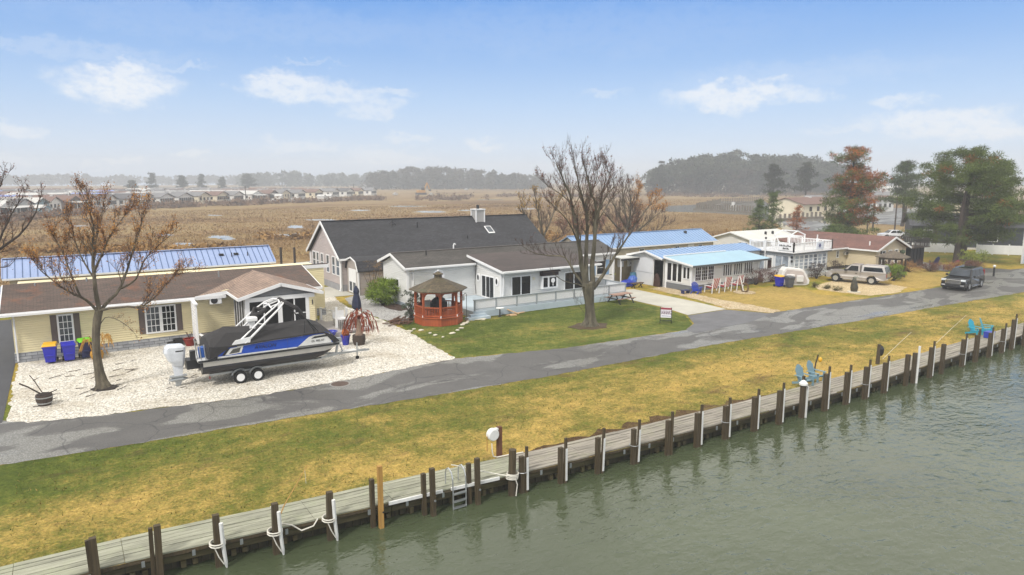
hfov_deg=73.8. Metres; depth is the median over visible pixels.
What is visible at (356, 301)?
garden umbrella
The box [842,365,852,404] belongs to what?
piling
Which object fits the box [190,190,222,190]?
mobile home
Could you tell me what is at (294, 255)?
canal post
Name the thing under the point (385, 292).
green bush
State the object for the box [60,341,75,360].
wheeled bin
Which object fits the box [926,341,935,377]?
piling
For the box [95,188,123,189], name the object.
mobile home
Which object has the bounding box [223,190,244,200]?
mobile home
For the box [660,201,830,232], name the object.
lagoon
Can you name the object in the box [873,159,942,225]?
hazy pine
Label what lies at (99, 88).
sky
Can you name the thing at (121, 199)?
mobile home
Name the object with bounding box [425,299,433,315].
patio chair
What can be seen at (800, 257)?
window
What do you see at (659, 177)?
misty pine
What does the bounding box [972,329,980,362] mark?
piling
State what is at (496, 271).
white house
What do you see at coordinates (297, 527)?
mooring rope
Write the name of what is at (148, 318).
window
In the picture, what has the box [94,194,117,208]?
mobile home
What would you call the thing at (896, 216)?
utility pole
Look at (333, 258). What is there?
window
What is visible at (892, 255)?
gazebo
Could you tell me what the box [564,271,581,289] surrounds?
sliding window
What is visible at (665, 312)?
yard sign
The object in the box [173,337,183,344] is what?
dark crate
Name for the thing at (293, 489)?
fishing rod
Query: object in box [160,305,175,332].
window
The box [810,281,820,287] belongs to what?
tuft
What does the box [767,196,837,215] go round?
mobile home
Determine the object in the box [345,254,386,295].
garden shed
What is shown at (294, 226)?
marsh pool
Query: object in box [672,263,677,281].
window
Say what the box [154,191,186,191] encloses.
mobile home
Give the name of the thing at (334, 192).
mobile home
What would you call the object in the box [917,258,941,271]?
russet grass
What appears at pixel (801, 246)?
roof railing
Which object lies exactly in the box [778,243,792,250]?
banner
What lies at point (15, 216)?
marsh scrub
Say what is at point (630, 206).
bare tree
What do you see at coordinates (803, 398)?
piling
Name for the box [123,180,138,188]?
tree
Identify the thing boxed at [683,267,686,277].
window
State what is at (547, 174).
wood
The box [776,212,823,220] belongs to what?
wharf
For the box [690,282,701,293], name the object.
blue chair
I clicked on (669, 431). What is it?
piling
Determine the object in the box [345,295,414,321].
grey gravel yard
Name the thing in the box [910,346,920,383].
piling
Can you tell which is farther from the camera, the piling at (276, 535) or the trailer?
the trailer
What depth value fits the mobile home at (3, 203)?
175.77 m
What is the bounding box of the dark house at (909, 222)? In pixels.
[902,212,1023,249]
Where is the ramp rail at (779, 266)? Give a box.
[758,264,784,281]
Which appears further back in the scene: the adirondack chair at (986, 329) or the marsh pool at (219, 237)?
the marsh pool at (219, 237)
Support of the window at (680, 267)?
in the sunroom house at (682, 268)
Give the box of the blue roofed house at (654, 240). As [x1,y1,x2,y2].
[559,228,717,255]
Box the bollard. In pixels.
[875,344,883,363]
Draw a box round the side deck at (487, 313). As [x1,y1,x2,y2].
[445,292,626,320]
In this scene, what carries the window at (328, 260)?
in the grey house at (334, 244)
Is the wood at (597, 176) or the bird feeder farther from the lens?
the wood at (597, 176)
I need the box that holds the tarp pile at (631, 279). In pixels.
[621,275,636,286]
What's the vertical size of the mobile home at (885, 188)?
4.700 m
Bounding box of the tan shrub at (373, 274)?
[364,260,382,285]
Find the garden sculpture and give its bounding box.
[847,276,860,292]
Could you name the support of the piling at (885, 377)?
in the water
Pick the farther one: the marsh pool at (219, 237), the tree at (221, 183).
the tree at (221, 183)
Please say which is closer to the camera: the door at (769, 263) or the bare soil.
the bare soil
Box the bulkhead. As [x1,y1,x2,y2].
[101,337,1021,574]
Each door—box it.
[348,268,356,291]
[481,274,494,297]
[766,255,773,272]
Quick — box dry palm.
[342,308,379,345]
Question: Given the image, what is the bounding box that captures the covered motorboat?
[163,297,338,386]
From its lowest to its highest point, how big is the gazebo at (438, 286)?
3.720 m
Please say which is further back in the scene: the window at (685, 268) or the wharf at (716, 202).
the wharf at (716, 202)
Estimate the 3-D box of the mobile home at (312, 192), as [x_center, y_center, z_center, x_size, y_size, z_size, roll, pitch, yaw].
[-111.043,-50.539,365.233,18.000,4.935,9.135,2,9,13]
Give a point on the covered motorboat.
(231, 348)
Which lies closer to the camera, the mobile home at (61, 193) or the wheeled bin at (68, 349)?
the wheeled bin at (68, 349)
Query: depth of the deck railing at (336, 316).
44.84 m
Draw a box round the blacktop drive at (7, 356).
[0,319,14,422]
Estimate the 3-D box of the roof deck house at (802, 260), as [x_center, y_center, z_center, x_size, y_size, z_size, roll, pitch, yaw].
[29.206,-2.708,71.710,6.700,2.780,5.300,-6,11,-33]
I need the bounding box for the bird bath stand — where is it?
[496,307,503,316]
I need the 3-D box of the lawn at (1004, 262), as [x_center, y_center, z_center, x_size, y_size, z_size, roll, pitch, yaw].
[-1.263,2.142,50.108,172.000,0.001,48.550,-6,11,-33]
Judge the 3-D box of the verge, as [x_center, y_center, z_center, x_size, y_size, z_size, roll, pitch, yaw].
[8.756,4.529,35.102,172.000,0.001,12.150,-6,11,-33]
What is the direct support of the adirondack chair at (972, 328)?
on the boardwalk
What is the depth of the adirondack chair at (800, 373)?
33.38 m
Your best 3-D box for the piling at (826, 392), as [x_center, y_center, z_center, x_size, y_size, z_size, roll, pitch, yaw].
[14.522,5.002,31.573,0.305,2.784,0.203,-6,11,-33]
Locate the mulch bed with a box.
[381,303,407,310]
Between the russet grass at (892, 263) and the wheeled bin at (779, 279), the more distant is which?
the russet grass at (892, 263)
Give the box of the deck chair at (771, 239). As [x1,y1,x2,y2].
[768,238,777,248]
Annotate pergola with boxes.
[774,229,805,242]
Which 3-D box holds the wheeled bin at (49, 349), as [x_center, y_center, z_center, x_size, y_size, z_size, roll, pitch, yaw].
[-25.325,3.573,37.446,0.686,1.119,0.872,-5,10,-27]
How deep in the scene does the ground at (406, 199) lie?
211.77 m
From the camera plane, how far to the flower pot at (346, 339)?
41.35 m
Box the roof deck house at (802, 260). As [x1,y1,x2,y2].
[758,246,832,277]
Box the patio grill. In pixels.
[430,297,446,312]
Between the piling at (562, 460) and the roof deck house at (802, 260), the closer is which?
the piling at (562, 460)
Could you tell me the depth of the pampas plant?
38.18 m
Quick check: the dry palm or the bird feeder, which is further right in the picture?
the bird feeder
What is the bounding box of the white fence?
[906,242,1021,254]
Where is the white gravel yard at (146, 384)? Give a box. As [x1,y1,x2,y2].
[6,297,454,422]
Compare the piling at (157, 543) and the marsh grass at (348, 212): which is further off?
the marsh grass at (348, 212)
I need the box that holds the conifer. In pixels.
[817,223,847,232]
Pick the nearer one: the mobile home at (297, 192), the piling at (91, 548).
the piling at (91, 548)
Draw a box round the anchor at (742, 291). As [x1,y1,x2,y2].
[733,276,755,293]
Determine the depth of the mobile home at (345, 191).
392.37 m
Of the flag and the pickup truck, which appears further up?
the flag
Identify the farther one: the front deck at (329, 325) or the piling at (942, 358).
the front deck at (329, 325)
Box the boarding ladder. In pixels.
[445,464,466,509]
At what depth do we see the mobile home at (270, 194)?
326.58 m
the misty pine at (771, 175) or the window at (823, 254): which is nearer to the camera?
the window at (823, 254)
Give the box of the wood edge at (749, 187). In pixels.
[644,166,843,194]
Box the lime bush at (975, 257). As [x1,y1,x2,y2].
[958,249,991,265]
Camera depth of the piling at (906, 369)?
35.41 m
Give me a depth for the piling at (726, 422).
28.09 m
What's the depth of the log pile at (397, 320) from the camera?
47.55 m
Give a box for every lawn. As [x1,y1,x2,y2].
[0,250,1023,574]
[400,299,691,357]
[696,287,868,311]
[879,267,948,288]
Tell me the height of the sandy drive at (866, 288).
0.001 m
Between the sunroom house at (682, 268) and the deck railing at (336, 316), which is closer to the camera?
the deck railing at (336, 316)
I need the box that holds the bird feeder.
[462,293,466,317]
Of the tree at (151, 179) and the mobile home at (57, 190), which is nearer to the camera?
the mobile home at (57, 190)
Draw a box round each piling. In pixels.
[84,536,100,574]
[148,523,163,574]
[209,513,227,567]
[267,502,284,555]
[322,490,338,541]
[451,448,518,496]
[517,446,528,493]
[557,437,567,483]
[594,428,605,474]
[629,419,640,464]
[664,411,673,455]
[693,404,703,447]
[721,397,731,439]
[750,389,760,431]
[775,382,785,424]
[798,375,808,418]
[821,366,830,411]
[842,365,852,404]
[861,359,871,399]
[880,356,889,393]
[903,354,910,385]
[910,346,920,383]
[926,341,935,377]
[938,343,946,373]
[959,333,967,366]
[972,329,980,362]
[986,327,994,357]
[999,323,1007,353]
[1008,314,1017,349]
[1021,326,1023,345]
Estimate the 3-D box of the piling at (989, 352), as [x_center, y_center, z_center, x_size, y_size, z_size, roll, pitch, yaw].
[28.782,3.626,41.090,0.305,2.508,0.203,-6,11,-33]
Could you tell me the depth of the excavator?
430.75 m
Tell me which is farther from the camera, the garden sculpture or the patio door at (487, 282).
the garden sculpture
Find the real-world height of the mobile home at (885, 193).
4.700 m
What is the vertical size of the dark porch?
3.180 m
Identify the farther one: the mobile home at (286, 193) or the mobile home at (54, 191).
the mobile home at (286, 193)
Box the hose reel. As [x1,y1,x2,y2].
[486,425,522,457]
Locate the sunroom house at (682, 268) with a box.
[626,243,770,291]
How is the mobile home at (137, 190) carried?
on the ground at (406, 199)
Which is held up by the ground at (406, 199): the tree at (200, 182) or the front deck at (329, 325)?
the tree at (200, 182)
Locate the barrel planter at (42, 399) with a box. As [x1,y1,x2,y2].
[19,375,56,406]
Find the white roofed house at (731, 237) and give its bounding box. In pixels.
[712,229,793,246]
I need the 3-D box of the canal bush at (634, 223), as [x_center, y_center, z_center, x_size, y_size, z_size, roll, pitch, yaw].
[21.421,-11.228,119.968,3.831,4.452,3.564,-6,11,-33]
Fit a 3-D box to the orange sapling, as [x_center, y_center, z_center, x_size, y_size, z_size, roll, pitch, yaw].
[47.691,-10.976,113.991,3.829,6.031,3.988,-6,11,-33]
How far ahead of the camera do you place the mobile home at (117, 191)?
310.09 m
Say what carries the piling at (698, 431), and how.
in the water
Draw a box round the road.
[0,221,1023,464]
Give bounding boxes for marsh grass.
[0,197,768,243]
[0,213,777,283]
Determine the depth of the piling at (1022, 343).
44.01 m
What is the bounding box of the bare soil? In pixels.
[504,392,776,456]
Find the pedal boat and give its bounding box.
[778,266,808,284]
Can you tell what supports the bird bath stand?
on the front lawn at (600, 335)
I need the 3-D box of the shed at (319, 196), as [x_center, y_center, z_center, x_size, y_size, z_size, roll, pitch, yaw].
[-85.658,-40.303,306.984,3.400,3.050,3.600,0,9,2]
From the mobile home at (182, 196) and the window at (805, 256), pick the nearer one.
the window at (805, 256)
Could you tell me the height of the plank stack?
0.384 m
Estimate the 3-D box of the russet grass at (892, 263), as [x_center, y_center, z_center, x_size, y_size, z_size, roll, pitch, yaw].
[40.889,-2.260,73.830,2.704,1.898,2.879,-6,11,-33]
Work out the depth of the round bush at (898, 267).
67.37 m
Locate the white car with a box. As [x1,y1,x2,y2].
[877,230,903,238]
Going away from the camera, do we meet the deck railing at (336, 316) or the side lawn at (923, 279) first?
the deck railing at (336, 316)
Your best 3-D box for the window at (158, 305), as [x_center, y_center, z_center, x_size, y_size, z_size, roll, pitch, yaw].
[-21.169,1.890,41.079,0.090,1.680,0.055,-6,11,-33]
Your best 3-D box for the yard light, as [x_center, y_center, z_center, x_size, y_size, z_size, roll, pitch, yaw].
[15.779,3.978,35.250,0.463,1.063,0.185,-2,9,-11]
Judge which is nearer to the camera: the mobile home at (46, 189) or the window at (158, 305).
the window at (158, 305)
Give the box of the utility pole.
[894,196,897,229]
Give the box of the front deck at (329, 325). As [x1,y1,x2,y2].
[199,319,370,338]
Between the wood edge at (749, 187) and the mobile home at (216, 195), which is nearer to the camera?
the mobile home at (216, 195)
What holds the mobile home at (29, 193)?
on the ground at (406, 199)
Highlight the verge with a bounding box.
[0,292,1023,574]
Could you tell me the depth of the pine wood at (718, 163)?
422.91 m
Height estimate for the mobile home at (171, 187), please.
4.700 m
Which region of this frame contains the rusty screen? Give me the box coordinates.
[653,273,659,286]
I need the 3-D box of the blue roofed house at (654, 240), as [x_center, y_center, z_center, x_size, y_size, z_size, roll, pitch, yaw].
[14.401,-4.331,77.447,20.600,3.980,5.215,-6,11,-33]
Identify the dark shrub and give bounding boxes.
[808,262,829,278]
[827,260,843,268]
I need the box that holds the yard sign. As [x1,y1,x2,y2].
[660,307,671,321]
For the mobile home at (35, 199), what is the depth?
196.04 m
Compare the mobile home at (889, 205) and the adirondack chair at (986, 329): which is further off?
the mobile home at (889, 205)
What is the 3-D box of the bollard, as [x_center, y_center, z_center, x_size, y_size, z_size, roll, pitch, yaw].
[20.068,3.640,37.215,0.377,1.105,0.272,-2,9,-12]
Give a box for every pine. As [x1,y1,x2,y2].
[652,161,666,192]
[742,198,773,230]
[761,163,791,193]
[764,190,785,228]
[790,161,818,194]
[817,145,892,234]
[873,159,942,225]
[889,143,1023,262]
[905,149,977,242]
[957,158,1023,223]
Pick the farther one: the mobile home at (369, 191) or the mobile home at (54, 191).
the mobile home at (369, 191)
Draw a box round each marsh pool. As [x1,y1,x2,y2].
[209,235,232,238]
[288,225,302,227]
[389,206,424,206]
[418,211,443,212]
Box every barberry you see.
[745,268,771,284]
[761,266,780,281]
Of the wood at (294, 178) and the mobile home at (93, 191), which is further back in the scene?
the wood at (294, 178)
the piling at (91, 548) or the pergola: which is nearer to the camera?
the piling at (91, 548)
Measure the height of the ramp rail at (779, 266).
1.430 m
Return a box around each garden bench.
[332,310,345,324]
[630,282,643,287]
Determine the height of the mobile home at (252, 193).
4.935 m
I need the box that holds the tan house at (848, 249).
[776,230,911,269]
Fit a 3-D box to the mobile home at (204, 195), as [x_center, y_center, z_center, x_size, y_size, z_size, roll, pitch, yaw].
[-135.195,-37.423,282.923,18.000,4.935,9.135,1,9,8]
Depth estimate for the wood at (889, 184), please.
1039.01 m
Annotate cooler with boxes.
[983,330,994,337]
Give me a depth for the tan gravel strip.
55.74 m
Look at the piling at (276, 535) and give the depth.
19.42 m
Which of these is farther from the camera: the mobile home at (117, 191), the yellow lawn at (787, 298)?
the mobile home at (117, 191)
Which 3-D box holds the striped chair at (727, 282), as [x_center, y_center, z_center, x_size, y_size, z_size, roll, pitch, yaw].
[19.117,-0.342,61.355,0.900,1.353,1.150,-5,10,-29]
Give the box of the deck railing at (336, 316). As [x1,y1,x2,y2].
[319,307,369,329]
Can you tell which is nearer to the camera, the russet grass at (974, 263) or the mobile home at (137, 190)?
the russet grass at (974, 263)
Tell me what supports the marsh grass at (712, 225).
on the ground at (406, 199)
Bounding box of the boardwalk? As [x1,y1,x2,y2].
[0,323,1023,574]
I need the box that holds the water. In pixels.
[140,343,1023,574]
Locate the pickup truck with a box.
[825,263,892,284]
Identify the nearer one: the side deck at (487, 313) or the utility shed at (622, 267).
the side deck at (487, 313)
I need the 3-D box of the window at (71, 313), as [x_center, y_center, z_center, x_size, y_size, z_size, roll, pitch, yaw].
[-24.867,2.268,38.670,0.090,1.630,0.055,-6,11,-33]
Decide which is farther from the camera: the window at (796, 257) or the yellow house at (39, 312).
the window at (796, 257)
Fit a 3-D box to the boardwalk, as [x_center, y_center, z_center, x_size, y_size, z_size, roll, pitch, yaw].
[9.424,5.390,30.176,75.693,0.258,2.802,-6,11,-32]
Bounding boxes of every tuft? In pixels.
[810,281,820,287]
[832,285,842,290]
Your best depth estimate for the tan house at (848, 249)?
76.58 m
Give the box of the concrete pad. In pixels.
[324,287,353,296]
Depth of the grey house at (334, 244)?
66.50 m
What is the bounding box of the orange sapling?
[786,204,809,232]
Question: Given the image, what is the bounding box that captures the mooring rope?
[270,506,317,530]
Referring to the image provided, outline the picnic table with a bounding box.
[605,292,635,304]
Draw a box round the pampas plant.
[78,332,113,359]
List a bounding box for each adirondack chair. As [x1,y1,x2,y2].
[792,364,815,386]
[806,360,825,382]
[965,319,983,334]
[980,318,993,331]
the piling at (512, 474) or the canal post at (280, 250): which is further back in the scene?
the canal post at (280, 250)
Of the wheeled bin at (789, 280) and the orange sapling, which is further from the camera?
the orange sapling
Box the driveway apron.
[686,310,771,332]
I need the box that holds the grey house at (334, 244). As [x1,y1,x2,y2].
[306,205,547,291]
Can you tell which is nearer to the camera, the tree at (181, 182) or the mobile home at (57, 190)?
the mobile home at (57, 190)
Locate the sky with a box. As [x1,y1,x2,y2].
[0,0,1023,185]
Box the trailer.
[209,337,368,383]
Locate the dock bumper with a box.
[388,476,499,504]
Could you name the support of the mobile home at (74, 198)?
on the ground at (406, 199)
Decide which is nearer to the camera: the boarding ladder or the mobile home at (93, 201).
the boarding ladder
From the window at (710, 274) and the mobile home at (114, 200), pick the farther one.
the mobile home at (114, 200)
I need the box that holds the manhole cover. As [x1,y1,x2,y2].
[329,381,349,386]
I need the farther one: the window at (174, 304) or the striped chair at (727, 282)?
the striped chair at (727, 282)
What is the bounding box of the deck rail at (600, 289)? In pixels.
[473,277,626,311]
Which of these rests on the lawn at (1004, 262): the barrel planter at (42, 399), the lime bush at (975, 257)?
the lime bush at (975, 257)
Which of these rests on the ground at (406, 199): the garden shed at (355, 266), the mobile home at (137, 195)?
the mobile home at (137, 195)
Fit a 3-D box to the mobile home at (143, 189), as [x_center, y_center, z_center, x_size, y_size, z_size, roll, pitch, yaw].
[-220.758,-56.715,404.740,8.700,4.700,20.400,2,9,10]
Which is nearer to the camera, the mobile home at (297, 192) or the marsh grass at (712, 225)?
the marsh grass at (712, 225)
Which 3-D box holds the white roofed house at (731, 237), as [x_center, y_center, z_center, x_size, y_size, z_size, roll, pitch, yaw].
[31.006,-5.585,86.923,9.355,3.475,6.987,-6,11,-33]
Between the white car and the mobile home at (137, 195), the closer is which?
the white car
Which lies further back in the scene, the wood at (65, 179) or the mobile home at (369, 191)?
the wood at (65, 179)
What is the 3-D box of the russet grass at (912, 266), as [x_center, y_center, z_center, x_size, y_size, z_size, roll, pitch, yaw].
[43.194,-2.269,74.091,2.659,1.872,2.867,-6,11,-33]
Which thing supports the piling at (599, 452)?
in the water
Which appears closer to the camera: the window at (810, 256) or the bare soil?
the bare soil
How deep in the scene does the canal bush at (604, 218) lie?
118.29 m
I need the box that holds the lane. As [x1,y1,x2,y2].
[840,208,913,224]
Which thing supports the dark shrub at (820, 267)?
on the lawn at (1004, 262)
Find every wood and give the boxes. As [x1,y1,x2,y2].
[0,172,238,185]
[11,174,282,183]
[186,173,553,183]
[234,169,386,186]
[358,166,551,189]
[541,172,650,182]
[640,149,856,194]
[854,177,1023,185]
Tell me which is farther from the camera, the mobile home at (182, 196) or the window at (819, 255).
the mobile home at (182, 196)
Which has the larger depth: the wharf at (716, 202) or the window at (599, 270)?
the wharf at (716, 202)
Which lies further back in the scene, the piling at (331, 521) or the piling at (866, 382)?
the piling at (866, 382)
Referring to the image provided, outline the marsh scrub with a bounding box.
[0,190,846,222]
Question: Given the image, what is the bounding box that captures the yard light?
[814,355,821,370]
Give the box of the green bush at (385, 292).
[364,276,399,305]
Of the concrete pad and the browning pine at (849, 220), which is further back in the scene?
the browning pine at (849, 220)
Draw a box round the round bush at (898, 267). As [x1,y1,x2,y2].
[887,263,906,280]
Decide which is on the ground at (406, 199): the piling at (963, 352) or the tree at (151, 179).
the tree at (151, 179)
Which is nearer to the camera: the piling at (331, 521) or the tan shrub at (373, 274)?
the piling at (331, 521)
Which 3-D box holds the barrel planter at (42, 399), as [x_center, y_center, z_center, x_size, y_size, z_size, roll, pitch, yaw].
[-21.023,4.575,30.297,1.379,1.390,0.680,-6,11,-33]
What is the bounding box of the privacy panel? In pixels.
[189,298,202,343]
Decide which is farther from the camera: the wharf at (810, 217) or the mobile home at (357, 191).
the mobile home at (357, 191)
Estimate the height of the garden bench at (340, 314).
0.920 m
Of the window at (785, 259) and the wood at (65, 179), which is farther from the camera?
the wood at (65, 179)
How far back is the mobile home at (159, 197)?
258.98 m
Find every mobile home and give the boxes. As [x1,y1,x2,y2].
[0,191,34,194]
[0,196,62,209]
[0,200,28,215]
[1,197,51,204]
[1,198,36,212]
[5,192,43,194]
[32,188,60,190]
[33,194,97,208]
[34,190,68,192]
[37,189,71,190]
[44,192,77,194]
[50,195,87,209]
[72,191,111,192]
[80,193,142,206]
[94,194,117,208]
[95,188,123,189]
[98,191,129,192]
[108,189,140,191]
[108,193,153,205]
[127,188,149,190]
[146,192,193,201]
[149,192,174,202]
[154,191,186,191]
[158,187,183,188]
[165,189,197,190]
[187,191,211,202]
[187,191,227,201]
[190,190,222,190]
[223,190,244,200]
[226,190,265,199]
[258,189,283,199]
[269,189,306,198]
[272,189,290,198]
[303,188,323,197]
[309,188,339,196]
[337,188,353,195]
[347,187,376,194]
[349,187,364,195]
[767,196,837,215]
[804,195,828,196]
[828,195,893,211]
[872,186,894,191]
[874,191,919,196]
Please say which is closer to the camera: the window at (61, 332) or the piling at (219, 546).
the piling at (219, 546)
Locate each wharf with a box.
[693,199,722,209]
[694,203,754,212]
[720,196,764,203]
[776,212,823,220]
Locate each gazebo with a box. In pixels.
[409,270,466,326]
[875,250,910,278]
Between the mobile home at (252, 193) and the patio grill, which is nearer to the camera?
the patio grill
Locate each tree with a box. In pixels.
[0,162,49,269]
[19,172,207,391]
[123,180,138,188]
[144,172,158,187]
[175,175,188,186]
[195,174,209,187]
[217,177,226,187]
[240,173,257,187]
[399,290,421,319]
[515,134,643,329]
[516,184,572,241]
[589,173,678,233]
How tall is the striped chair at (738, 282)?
1.353 m
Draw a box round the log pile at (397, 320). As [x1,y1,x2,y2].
[382,315,414,325]
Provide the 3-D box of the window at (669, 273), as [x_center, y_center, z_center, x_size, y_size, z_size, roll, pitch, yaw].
[14.541,-1.469,62.922,0.055,1.740,0.570,-6,11,-33]
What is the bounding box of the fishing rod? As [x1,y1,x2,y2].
[281,465,307,513]
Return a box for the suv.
[941,265,984,290]
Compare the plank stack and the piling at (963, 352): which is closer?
the piling at (963, 352)
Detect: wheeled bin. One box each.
[41,341,58,362]
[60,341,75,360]
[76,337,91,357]
[773,274,784,285]
[783,275,795,286]
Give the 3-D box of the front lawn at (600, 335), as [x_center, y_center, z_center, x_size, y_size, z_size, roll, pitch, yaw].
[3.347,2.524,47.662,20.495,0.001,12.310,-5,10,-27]
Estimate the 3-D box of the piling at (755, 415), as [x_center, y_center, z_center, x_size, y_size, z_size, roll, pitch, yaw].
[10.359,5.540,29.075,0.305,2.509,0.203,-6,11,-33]
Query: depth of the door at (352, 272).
59.92 m
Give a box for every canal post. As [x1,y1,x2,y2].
[279,247,282,263]
[293,247,295,262]
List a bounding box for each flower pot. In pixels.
[183,332,195,345]
[340,329,350,344]
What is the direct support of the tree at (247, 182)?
on the ground at (406, 199)
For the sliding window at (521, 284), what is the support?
in the white house at (496, 271)
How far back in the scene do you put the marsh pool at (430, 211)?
211.35 m
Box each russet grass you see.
[881,260,903,267]
[899,259,922,271]
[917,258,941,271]
[939,261,962,270]
[962,259,986,268]
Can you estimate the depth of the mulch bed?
53.49 m
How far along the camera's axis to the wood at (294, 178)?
888.07 m
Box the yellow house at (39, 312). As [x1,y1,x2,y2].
[0,262,328,362]
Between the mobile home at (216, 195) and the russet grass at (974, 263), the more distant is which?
the mobile home at (216, 195)
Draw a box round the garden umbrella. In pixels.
[352,286,361,318]
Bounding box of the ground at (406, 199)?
[0,183,1023,574]
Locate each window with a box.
[56,315,72,342]
[71,313,75,341]
[144,306,159,333]
[158,305,161,332]
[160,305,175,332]
[174,304,176,330]
[313,251,315,263]
[326,255,329,272]
[332,257,335,274]
[336,258,339,274]
[511,275,530,294]
[540,275,557,288]
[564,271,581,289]
[596,261,603,274]
[667,262,672,280]
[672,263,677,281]
[678,264,682,282]
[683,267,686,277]
[687,267,690,279]
[694,267,700,281]
[701,267,706,280]
[708,266,713,278]
[759,253,766,268]
[775,255,789,269]
[794,256,798,267]
[799,255,803,268]
[803,255,807,269]
[808,254,812,268]
[812,254,816,268]
[817,253,821,267]
[822,253,825,266]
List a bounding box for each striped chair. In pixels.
[704,278,720,293]
[716,277,732,291]
[728,275,744,289]
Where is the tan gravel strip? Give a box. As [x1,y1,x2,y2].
[649,287,779,312]
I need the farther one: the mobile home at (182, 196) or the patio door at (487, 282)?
the mobile home at (182, 196)
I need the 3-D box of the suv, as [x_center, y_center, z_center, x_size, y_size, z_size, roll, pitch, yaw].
[41.766,-0.916,63.143,5.215,1.910,2.420,-7,12,-39]
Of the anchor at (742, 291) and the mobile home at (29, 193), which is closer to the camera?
the anchor at (742, 291)
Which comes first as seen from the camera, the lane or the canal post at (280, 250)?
the canal post at (280, 250)
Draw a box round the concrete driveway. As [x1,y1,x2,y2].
[620,289,723,314]
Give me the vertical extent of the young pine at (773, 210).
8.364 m
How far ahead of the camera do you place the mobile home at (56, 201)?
208.12 m
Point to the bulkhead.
(184, 559)
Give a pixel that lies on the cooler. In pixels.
(986, 333)
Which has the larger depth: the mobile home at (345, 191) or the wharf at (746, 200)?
the mobile home at (345, 191)
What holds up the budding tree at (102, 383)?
on the white gravel yard at (146, 384)
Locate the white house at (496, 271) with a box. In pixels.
[377,239,615,307]
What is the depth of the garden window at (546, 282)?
55.23 m
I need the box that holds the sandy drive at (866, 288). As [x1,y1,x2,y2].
[815,279,906,295]
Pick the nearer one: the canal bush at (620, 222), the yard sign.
the yard sign
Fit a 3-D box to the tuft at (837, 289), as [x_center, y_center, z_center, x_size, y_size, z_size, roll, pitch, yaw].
[29.387,0.086,61.660,1.047,0.836,1.189,-6,11,-33]
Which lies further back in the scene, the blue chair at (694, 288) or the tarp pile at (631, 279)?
the tarp pile at (631, 279)
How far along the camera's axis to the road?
34.22 m
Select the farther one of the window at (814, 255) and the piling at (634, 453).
the window at (814, 255)
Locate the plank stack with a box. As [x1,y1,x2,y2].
[506,309,523,315]
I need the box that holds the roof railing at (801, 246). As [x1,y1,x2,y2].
[749,237,832,252]
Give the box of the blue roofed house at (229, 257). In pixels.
[1,245,275,283]
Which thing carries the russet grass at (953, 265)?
on the lawn at (1004, 262)
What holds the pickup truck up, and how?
on the sandy drive at (866, 288)
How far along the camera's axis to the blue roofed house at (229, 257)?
55.12 m
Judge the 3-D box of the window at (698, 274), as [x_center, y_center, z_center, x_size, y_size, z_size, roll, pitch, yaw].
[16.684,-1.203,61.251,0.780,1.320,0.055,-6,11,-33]
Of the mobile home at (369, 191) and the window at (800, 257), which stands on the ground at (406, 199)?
the mobile home at (369, 191)
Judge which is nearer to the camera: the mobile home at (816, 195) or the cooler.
the cooler
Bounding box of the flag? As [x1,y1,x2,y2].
[816,242,823,248]
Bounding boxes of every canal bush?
[553,214,571,233]
[571,217,585,234]
[591,215,607,233]
[613,214,627,231]
[626,214,642,231]
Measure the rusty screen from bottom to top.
1.250 m
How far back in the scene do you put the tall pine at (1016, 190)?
96.32 m
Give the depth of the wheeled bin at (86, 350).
38.22 m
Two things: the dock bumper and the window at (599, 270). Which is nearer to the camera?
the dock bumper
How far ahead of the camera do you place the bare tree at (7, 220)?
40.99 m
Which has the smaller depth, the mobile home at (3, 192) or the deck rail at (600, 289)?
the deck rail at (600, 289)
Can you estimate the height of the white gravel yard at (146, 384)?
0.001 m
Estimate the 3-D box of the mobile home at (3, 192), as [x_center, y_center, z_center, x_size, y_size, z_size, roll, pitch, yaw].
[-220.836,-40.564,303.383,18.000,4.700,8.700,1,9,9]
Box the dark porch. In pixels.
[890,235,930,266]
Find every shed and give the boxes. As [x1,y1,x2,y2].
[32,205,52,212]
[274,194,283,198]
[316,194,325,200]
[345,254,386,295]
[614,254,639,281]
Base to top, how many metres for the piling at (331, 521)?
2.165 m
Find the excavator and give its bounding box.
[415,183,430,194]
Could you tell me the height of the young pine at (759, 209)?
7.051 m
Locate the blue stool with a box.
[680,289,689,293]
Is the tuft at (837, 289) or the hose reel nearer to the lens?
the hose reel
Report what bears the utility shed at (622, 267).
on the lawn at (1004, 262)

